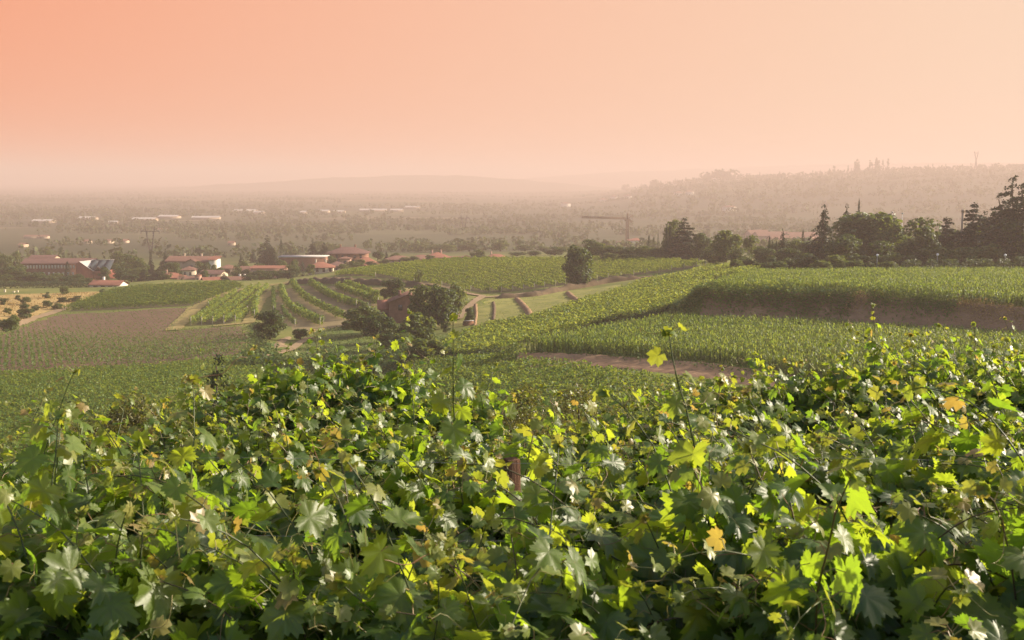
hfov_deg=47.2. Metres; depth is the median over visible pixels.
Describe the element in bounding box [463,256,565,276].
vine row
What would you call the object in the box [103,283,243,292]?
vine row
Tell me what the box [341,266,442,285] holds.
vine row
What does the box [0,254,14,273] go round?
broadleaf tree
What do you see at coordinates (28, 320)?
dirt track
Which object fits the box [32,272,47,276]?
broadleaf tree
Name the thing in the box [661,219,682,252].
broadleaf tree
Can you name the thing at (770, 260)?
bush
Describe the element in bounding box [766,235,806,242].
house
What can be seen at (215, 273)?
house
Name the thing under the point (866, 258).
bush
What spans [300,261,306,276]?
cypress tree
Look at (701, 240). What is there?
broadleaf tree
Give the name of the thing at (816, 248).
spruce tree
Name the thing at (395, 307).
brick farmhouse
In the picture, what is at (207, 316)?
vine row
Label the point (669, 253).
cypress tree
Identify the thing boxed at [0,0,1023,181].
sky
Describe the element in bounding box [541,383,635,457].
grapevine
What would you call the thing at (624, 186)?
ridge woods
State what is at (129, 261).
broadleaf tree
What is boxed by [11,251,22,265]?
broadleaf tree
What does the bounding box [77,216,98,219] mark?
long shed
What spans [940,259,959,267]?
hedge
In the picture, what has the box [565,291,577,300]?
hay windrow
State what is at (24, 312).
bush
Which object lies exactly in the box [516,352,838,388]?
earth bank
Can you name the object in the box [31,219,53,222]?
long shed
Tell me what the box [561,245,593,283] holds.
broadleaf tree
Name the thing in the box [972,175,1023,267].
fir tree
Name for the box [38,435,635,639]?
grapevine
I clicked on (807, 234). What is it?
house
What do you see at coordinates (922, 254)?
broadleaf tree
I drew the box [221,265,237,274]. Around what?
house
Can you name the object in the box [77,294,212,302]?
vine row
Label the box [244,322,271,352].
ditch undergrowth
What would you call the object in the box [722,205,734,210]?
house
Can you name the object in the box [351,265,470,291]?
vine row
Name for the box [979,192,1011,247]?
fir tree
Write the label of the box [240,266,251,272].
house
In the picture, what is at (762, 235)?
house
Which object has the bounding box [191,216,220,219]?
long shed
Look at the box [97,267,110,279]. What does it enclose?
broadleaf tree
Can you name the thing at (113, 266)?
broadleaf tree
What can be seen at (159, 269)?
broadleaf tree
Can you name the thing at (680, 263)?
vine row
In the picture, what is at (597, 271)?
vine row
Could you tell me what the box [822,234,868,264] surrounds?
broadleaf tree
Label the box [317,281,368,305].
vine row
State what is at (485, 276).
vine row
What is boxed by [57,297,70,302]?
bush
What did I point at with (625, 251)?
broadleaf tree
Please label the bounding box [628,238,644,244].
house
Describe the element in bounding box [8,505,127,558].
grapevine
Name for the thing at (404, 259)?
broadleaf tree
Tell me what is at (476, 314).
hay windrow
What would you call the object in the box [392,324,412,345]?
broadleaf tree
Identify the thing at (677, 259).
vine row
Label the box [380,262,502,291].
vine row
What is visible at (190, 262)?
house
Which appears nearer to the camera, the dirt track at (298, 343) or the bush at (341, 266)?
the dirt track at (298, 343)
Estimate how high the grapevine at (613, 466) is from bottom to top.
2.160 m
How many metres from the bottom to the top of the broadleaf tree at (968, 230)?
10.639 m
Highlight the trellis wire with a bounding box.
[58,457,1009,463]
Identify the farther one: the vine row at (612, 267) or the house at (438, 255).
the house at (438, 255)
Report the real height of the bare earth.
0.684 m
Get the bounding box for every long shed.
[17,243,28,246]
[23,235,39,238]
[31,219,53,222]
[39,235,49,238]
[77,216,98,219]
[132,217,158,220]
[158,215,180,218]
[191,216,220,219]
[227,241,235,245]
[233,209,258,211]
[359,209,386,211]
[390,209,402,211]
[405,206,420,208]
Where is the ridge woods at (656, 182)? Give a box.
[650,179,661,186]
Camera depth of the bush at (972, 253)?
243.10 m
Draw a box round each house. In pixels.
[28,255,60,257]
[88,277,129,286]
[164,253,211,269]
[166,270,185,278]
[177,276,194,279]
[179,266,197,275]
[183,258,201,267]
[194,275,201,279]
[199,270,228,276]
[200,277,220,279]
[207,256,221,268]
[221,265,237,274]
[228,276,241,279]
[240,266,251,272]
[249,265,287,277]
[277,255,329,271]
[306,259,335,274]
[324,244,370,261]
[331,261,345,269]
[339,257,352,263]
[354,257,379,266]
[385,255,410,261]
[412,255,425,260]
[429,250,449,258]
[489,251,504,256]
[561,202,570,206]
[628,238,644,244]
[684,190,693,194]
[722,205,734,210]
[744,230,767,238]
[752,231,787,240]
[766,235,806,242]
[785,232,818,238]
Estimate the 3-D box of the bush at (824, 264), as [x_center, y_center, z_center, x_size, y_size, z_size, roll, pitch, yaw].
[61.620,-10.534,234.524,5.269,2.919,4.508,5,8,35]
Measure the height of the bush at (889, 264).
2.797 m
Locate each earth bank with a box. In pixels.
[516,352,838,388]
[667,291,1023,333]
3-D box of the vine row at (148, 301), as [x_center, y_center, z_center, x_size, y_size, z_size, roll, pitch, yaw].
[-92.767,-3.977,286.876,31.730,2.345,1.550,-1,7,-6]
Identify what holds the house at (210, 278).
on the ground at (10, 237)
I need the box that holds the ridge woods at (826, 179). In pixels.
[631,163,1023,218]
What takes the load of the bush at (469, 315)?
on the ground at (10, 237)
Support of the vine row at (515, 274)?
on the vineyard soil at (384, 276)
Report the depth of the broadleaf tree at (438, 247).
637.39 m
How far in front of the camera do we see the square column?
267.08 m
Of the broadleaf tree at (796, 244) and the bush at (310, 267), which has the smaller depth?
the broadleaf tree at (796, 244)
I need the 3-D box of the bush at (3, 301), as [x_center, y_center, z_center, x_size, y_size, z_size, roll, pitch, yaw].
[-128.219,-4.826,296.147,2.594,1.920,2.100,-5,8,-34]
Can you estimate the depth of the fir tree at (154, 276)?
400.45 m
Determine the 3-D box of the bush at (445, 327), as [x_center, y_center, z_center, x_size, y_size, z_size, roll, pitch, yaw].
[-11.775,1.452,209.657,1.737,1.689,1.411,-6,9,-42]
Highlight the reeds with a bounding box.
[862,280,968,323]
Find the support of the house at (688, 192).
on the ground at (10, 237)
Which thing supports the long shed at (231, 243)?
on the ground at (10, 237)
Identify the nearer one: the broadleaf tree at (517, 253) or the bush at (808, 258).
the bush at (808, 258)
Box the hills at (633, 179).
[521,163,1014,187]
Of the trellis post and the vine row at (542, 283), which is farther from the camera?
the vine row at (542, 283)
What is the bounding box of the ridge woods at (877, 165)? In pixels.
[847,158,889,172]
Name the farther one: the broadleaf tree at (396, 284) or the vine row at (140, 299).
the vine row at (140, 299)
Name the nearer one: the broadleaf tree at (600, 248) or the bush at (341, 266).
the broadleaf tree at (600, 248)
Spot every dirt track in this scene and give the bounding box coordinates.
[2,303,81,331]
[165,282,287,329]
[211,290,276,325]
[267,337,311,355]
[286,277,479,295]
[458,295,484,318]
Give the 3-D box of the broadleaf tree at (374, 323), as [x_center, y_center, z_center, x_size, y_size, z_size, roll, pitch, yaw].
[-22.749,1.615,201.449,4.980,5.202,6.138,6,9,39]
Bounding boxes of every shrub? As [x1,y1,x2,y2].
[26,392,164,451]
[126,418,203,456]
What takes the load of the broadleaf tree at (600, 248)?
on the ground at (10, 237)
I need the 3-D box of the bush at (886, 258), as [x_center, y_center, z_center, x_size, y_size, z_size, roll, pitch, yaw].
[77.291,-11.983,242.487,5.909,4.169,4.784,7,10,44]
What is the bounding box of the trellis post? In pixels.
[503,457,520,529]
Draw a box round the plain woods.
[0,167,1023,260]
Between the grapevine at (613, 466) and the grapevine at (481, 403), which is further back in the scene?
the grapevine at (481, 403)
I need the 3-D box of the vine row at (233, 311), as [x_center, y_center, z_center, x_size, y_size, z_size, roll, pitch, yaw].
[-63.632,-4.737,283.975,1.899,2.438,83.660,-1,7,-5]
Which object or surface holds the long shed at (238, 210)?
on the ground at (10, 237)
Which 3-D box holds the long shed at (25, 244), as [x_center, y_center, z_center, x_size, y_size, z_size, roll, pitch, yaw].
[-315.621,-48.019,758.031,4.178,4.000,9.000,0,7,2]
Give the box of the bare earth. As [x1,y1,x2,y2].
[273,336,290,347]
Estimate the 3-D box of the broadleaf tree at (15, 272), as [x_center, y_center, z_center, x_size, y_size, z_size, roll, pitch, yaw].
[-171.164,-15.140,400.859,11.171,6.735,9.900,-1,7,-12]
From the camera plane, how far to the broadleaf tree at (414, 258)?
445.52 m
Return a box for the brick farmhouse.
[377,290,422,322]
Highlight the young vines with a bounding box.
[0,305,256,369]
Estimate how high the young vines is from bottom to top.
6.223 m
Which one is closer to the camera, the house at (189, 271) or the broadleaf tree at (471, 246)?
the house at (189, 271)
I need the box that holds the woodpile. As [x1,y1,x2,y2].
[462,320,473,325]
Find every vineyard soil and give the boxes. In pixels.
[70,288,239,310]
[196,289,268,324]
[275,286,382,330]
[337,261,701,291]
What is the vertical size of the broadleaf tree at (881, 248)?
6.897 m
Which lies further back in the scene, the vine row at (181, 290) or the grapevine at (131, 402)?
the vine row at (181, 290)
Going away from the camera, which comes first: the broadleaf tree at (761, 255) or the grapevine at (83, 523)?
the grapevine at (83, 523)
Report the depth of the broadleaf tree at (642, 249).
355.22 m
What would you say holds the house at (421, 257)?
on the ground at (10, 237)
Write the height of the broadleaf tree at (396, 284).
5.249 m
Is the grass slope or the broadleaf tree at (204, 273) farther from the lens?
the broadleaf tree at (204, 273)
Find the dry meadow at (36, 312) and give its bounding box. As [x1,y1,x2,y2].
[0,292,98,319]
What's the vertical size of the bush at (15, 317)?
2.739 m
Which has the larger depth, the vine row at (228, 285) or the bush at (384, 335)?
the vine row at (228, 285)
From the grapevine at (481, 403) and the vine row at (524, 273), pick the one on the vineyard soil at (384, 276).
the vine row at (524, 273)
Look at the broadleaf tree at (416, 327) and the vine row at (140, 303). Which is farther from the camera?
the vine row at (140, 303)
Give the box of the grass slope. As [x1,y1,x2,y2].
[269,328,449,378]
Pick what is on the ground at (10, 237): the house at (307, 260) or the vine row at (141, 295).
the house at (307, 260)
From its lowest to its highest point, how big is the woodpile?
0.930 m
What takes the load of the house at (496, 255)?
on the ground at (10, 237)
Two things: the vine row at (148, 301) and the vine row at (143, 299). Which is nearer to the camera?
the vine row at (148, 301)
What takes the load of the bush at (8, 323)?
on the dirt track at (28, 320)
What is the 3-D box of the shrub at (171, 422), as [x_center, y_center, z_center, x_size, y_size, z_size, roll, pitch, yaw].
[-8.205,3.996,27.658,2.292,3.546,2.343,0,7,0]
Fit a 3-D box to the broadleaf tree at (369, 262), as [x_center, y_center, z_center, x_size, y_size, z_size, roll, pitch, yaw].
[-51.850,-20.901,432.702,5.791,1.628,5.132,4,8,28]
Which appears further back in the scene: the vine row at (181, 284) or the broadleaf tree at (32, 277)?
the broadleaf tree at (32, 277)
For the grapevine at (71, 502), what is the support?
on the ground at (10, 237)
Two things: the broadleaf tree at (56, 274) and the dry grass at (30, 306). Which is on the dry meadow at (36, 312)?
the dry grass at (30, 306)
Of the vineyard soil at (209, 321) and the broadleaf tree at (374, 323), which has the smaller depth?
the broadleaf tree at (374, 323)
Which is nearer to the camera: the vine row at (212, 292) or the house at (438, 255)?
the vine row at (212, 292)
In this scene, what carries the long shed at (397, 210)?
on the ground at (10, 237)
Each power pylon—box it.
[140,226,159,250]
[974,151,978,169]
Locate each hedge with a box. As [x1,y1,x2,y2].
[0,281,89,287]
[900,259,922,268]
[923,259,939,266]
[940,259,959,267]
[961,258,995,268]
[995,258,1012,268]
[1013,256,1023,268]
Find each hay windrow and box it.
[473,304,477,325]
[491,301,495,319]
[514,297,531,314]
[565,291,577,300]
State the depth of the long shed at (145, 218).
1456.97 m
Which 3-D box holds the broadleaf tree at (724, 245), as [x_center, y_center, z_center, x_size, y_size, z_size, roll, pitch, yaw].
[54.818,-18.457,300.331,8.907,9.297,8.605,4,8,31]
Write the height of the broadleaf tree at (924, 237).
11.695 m
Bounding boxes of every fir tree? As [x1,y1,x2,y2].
[134,268,153,281]
[147,270,161,279]
[158,249,168,267]
[218,273,229,280]
[248,249,256,262]
[256,236,277,264]
[265,247,278,264]
[307,238,317,254]
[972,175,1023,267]
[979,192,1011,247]
[992,183,1023,266]
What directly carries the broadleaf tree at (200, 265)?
on the ground at (10, 237)
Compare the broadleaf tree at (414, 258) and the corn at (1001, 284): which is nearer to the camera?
the corn at (1001, 284)
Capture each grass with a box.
[0,292,96,319]
[842,287,882,318]
[938,294,1023,330]
[947,301,1022,327]
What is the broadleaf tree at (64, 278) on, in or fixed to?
on the ground at (10, 237)
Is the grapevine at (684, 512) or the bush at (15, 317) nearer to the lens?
the grapevine at (684, 512)
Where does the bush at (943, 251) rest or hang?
on the ground at (10, 237)
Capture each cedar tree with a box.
[317,243,329,254]
[664,217,702,259]
[931,217,959,266]
[946,202,987,264]
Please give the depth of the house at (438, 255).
470.09 m
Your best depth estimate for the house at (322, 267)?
415.62 m
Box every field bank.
[285,277,424,286]
[496,275,640,298]
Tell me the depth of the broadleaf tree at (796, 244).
308.73 m
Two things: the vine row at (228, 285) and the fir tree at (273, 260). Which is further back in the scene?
the fir tree at (273, 260)
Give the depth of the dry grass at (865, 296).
166.06 m
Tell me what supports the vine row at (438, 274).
on the vineyard soil at (384, 276)
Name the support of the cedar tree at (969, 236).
on the ground at (10, 237)
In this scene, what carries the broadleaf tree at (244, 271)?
on the ground at (10, 237)
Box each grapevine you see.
[0,345,197,558]
[0,356,348,639]
[0,376,130,463]
[0,393,148,495]
[4,384,256,499]
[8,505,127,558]
[35,414,404,582]
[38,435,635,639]
[60,410,203,473]
[86,344,345,473]
[110,418,797,639]
[122,343,449,519]
[182,308,452,441]
[201,352,237,427]
[261,313,581,594]
[263,350,526,473]
[305,383,582,501]
[412,391,617,463]
[413,384,880,594]
[421,322,1023,639]
[500,383,552,454]
[512,386,737,502]
[522,382,752,468]
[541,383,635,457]
[581,390,1001,564]
[607,366,954,487]
[623,379,1023,639]
[636,352,871,444]
[719,300,961,434]
[772,321,1023,477]
[775,371,1023,574]
[806,323,1023,430]
[866,376,1023,606]
[905,316,1023,431]
[935,368,1023,460]
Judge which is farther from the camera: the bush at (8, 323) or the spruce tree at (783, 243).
the spruce tree at (783, 243)
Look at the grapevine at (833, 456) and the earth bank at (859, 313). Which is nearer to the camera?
the grapevine at (833, 456)
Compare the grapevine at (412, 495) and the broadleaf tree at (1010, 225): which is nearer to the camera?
the grapevine at (412, 495)
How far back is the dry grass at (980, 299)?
154.43 m
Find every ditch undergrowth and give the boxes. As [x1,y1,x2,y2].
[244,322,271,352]
[435,346,518,358]
[589,305,672,324]
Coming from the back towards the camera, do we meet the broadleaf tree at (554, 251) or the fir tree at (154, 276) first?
the broadleaf tree at (554, 251)
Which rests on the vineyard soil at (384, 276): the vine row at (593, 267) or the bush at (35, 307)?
the vine row at (593, 267)
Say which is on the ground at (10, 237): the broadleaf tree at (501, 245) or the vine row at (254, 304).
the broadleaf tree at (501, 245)
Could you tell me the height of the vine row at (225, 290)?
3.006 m
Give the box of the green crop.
[0,353,264,450]
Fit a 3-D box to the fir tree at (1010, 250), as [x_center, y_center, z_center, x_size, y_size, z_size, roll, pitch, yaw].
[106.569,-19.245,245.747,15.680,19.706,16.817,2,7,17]
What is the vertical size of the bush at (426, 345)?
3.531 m
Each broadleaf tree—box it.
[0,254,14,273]
[0,266,25,278]
[0,274,19,284]
[7,264,30,273]
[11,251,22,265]
[15,273,41,283]
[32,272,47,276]
[34,276,58,282]
[48,273,64,278]
[51,276,75,284]
[67,277,87,284]
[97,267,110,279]
[109,251,127,264]
[110,264,119,269]
[112,267,132,279]
[117,254,145,273]
[121,273,138,281]
[128,267,147,275]
[131,260,149,273]
[153,267,165,272]
[154,271,172,279]
[163,262,181,273]
[172,267,180,273]
[194,261,203,274]
[200,270,209,276]
[201,262,211,269]
[230,265,241,275]
[239,261,248,265]
[240,269,248,275]
[242,275,258,279]
[248,270,271,279]
[252,310,286,339]
[258,270,275,278]
[270,270,283,278]
[277,260,286,264]
[278,271,296,278]
[279,264,300,276]
[288,259,300,269]
[292,328,309,339]
[327,256,336,263]
[343,305,386,336]
[345,261,360,266]
[355,259,364,264]
[361,314,396,341]
[365,261,377,264]
[372,251,383,259]
[377,259,390,263]
[380,278,405,297]
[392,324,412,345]
[397,257,410,261]
[400,312,436,347]
[407,284,436,322]
[408,256,419,260]
[413,269,423,281]
[422,244,456,251]
[425,255,434,259]
[425,284,458,328]
[450,282,468,316]
[459,243,479,250]
[469,249,485,256]
[492,240,509,250]
[507,252,526,255]
[515,244,534,250]
[527,250,541,255]
[536,246,550,250]
[542,247,565,254]
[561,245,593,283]
[566,259,584,283]
[582,239,599,255]
[590,243,613,256]
[602,246,628,254]
[617,246,637,255]
[632,245,653,255]
[647,248,665,255]
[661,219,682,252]
[690,233,712,259]
[700,247,716,259]
[706,230,743,262]
[727,248,752,261]
[743,235,759,256]
[752,246,776,262]
[766,241,791,254]
[773,247,801,260]
[789,238,807,252]
[798,240,820,252]
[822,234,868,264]
[828,211,909,261]
[861,217,904,259]
[865,240,894,267]
[892,242,902,265]
[895,217,942,265]
[909,248,935,265]
[933,231,953,242]
[954,225,990,243]
[987,217,1023,255]
[997,240,1023,263]
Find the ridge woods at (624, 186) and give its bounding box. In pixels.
[621,184,629,189]
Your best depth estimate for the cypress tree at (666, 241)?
341.57 m
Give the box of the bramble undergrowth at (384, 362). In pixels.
[229,340,425,375]
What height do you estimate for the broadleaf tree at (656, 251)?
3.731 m
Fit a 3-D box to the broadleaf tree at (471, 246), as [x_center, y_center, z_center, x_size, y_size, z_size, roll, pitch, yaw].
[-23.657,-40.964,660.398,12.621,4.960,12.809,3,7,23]
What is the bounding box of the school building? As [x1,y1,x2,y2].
[20,258,98,276]
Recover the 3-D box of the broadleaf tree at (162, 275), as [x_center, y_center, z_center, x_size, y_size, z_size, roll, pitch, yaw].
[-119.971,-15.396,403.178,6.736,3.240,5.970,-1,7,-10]
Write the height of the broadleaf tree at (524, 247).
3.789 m
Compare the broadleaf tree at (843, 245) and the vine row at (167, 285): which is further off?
the vine row at (167, 285)
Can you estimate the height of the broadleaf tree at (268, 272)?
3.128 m
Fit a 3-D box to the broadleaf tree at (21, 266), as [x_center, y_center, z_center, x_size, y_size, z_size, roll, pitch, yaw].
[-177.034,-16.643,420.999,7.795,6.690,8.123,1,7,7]
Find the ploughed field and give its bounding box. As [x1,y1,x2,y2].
[0,308,250,374]
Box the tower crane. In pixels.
[582,213,632,240]
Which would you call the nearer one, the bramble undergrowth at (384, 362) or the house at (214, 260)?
the bramble undergrowth at (384, 362)
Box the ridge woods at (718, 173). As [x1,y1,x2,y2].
[699,168,740,179]
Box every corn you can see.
[521,310,1023,381]
[707,265,1023,306]
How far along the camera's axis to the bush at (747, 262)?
261.49 m
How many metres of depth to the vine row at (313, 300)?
270.99 m
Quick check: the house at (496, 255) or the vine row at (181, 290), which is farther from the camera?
the house at (496, 255)
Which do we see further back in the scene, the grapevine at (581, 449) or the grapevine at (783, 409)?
the grapevine at (581, 449)
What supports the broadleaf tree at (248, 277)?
on the ground at (10, 237)
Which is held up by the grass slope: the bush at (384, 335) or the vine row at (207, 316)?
the bush at (384, 335)
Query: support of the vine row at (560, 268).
on the vineyard soil at (384, 276)
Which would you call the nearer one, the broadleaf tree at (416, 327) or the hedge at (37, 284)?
the broadleaf tree at (416, 327)
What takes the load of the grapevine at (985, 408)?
on the ground at (10, 237)
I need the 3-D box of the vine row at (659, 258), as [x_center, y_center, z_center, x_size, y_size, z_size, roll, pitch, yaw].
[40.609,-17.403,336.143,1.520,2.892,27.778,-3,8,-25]
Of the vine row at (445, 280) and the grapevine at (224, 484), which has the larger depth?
the vine row at (445, 280)
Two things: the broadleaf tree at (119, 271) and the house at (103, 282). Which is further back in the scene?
the broadleaf tree at (119, 271)
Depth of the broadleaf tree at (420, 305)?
218.33 m
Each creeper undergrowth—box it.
[662,284,713,315]
[683,278,863,323]
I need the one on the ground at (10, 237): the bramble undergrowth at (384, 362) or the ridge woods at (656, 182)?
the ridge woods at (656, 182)
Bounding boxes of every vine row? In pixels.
[62,299,192,310]
[66,298,198,308]
[69,297,200,307]
[71,296,203,306]
[76,295,208,303]
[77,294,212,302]
[78,292,216,302]
[80,291,219,301]
[83,291,220,300]
[86,289,224,299]
[89,288,227,298]
[91,288,229,296]
[94,287,231,295]
[97,285,235,295]
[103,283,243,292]
[104,285,238,294]
[105,284,239,293]
[108,283,242,290]
[109,282,240,290]
[111,281,237,290]
[113,280,236,288]
[115,280,232,288]
[121,281,226,287]
[126,280,230,286]
[133,279,225,286]
[189,288,237,325]
[198,283,253,324]
[207,294,220,305]
[210,282,261,324]
[222,282,269,323]
[233,306,249,320]
[249,294,261,316]
[270,286,275,309]
[277,283,322,324]
[279,304,296,323]
[289,278,345,318]
[295,301,324,322]
[307,278,357,307]
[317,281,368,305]
[334,281,382,303]
[335,270,376,277]
[337,268,414,280]
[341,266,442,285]
[341,279,380,296]
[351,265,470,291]
[367,264,489,292]
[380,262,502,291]
[392,261,512,290]
[400,260,523,289]
[411,259,534,287]
[422,258,544,287]
[433,258,555,286]
[442,257,566,283]
[453,256,568,280]
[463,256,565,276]
[473,256,597,278]
[482,256,608,276]
[491,256,621,275]
[502,256,633,275]
[511,256,647,274]
[522,255,659,271]
[534,255,672,270]
[550,256,684,267]
[592,255,705,264]
[592,257,696,266]
[633,256,699,262]
[636,256,679,260]
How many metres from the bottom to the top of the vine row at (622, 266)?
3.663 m
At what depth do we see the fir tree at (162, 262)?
469.97 m
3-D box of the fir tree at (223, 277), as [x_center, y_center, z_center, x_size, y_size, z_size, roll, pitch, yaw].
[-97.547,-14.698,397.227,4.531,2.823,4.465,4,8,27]
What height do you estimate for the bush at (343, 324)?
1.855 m
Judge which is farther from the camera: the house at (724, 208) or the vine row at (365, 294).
the house at (724, 208)
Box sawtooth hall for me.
[76,259,115,279]
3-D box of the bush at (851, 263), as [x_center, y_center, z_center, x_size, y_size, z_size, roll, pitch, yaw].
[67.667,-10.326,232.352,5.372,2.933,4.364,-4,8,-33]
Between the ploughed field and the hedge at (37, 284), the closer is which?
the ploughed field
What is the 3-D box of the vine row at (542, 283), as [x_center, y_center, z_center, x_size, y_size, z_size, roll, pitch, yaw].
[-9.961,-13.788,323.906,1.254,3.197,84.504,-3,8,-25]
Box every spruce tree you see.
[147,250,154,273]
[775,228,790,262]
[804,204,834,266]
[835,205,861,260]
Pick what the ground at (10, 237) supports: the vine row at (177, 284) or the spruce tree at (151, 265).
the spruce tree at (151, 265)
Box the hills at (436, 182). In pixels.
[112,175,637,190]
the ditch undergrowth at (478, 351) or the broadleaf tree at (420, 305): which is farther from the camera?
the broadleaf tree at (420, 305)
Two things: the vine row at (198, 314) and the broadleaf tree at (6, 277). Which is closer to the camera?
the vine row at (198, 314)
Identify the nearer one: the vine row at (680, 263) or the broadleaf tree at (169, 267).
the vine row at (680, 263)
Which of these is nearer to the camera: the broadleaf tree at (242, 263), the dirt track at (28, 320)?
the dirt track at (28, 320)
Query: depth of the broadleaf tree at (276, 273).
405.08 m
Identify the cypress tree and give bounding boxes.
[63,261,72,276]
[277,240,284,259]
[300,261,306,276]
[663,227,668,257]
[667,226,671,257]
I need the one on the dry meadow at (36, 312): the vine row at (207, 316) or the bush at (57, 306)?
the bush at (57, 306)
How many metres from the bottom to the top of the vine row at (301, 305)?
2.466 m
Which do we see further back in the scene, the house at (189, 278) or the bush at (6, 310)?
the house at (189, 278)
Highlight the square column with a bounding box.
[960,210,964,239]
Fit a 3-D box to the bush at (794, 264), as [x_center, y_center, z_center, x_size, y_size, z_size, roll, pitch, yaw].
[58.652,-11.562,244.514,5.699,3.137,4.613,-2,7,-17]
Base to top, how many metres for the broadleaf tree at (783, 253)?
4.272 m
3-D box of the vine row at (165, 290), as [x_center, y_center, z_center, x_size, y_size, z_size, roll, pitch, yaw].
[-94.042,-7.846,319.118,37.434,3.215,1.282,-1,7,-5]
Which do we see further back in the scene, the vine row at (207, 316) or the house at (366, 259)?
the house at (366, 259)
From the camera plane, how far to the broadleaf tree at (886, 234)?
266.29 m
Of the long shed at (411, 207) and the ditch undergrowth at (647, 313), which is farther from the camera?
the long shed at (411, 207)
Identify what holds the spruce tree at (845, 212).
on the ground at (10, 237)
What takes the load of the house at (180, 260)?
on the ground at (10, 237)
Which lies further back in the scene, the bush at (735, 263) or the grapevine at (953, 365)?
the bush at (735, 263)
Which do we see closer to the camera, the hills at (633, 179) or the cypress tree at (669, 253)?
the cypress tree at (669, 253)
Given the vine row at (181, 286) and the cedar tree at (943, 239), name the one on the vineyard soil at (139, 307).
the vine row at (181, 286)
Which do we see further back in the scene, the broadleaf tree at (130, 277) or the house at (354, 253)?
the house at (354, 253)
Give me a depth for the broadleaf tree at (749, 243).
304.45 m
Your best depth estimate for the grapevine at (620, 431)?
11.34 m
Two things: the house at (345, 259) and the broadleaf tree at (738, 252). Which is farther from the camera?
the house at (345, 259)
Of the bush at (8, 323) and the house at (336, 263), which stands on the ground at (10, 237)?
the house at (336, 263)
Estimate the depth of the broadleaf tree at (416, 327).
183.14 m
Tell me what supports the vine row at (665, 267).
on the vineyard soil at (384, 276)
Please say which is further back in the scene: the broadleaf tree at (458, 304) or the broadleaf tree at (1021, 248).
the broadleaf tree at (1021, 248)
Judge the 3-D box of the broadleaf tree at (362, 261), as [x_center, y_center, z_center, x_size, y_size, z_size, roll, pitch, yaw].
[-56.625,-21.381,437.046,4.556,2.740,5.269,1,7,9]
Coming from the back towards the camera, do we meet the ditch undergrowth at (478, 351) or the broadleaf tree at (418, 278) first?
the broadleaf tree at (418, 278)
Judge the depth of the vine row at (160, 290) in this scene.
316.18 m
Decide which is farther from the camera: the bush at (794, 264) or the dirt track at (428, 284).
the dirt track at (428, 284)
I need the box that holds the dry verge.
[348,285,414,291]
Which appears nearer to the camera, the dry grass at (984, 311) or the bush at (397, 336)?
the dry grass at (984, 311)
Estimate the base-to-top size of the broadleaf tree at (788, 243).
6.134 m
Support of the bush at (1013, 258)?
on the ground at (10, 237)
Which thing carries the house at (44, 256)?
on the ground at (10, 237)
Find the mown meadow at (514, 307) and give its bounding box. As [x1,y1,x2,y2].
[470,285,620,328]
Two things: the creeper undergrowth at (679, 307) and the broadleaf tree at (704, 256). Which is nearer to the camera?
the creeper undergrowth at (679, 307)
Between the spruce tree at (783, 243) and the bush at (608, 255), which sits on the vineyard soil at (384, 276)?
the bush at (608, 255)
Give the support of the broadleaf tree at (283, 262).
on the ground at (10, 237)
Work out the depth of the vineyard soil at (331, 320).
268.33 m
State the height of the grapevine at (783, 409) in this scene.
2.196 m
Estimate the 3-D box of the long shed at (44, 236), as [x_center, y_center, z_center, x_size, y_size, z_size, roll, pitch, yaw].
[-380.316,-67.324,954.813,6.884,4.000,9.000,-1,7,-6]
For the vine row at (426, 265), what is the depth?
308.32 m
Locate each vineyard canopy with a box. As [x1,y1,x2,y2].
[410,342,792,437]
[435,261,762,354]
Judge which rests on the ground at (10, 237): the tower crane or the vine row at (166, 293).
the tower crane
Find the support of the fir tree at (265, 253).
on the ground at (10, 237)
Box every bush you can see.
[0,297,8,304]
[0,318,17,330]
[2,308,11,314]
[10,314,20,326]
[16,304,34,318]
[20,297,30,303]
[31,305,40,309]
[42,292,50,297]
[42,300,52,306]
[52,303,62,308]
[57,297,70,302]
[59,286,68,293]
[67,296,81,300]
[305,264,314,274]
[337,264,348,269]
[340,320,351,329]
[376,321,398,346]
[381,332,414,353]
[404,338,446,361]
[443,323,450,332]
[464,308,474,320]
[599,253,618,259]
[617,254,633,259]
[632,254,646,257]
[648,254,670,258]
[707,256,727,263]
[729,259,743,267]
[738,257,760,264]
[760,258,775,266]
[763,261,787,268]
[782,257,805,269]
[792,252,820,268]
[809,260,832,268]
[823,255,848,269]
[843,260,863,267]
[857,255,875,267]
[871,252,900,266]
[877,261,899,268]
[897,255,915,267]
[929,247,961,266]
[956,246,989,267]
[977,243,1008,266]
[1009,250,1023,262]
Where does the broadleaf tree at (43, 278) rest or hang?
on the ground at (10, 237)
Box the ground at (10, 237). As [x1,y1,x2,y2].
[0,169,1023,458]
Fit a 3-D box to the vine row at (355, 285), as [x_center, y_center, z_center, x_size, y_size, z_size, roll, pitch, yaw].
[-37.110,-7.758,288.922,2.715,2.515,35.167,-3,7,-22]
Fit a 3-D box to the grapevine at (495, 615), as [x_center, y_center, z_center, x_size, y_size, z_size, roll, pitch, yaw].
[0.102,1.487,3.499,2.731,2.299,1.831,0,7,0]
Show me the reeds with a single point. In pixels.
(933, 297)

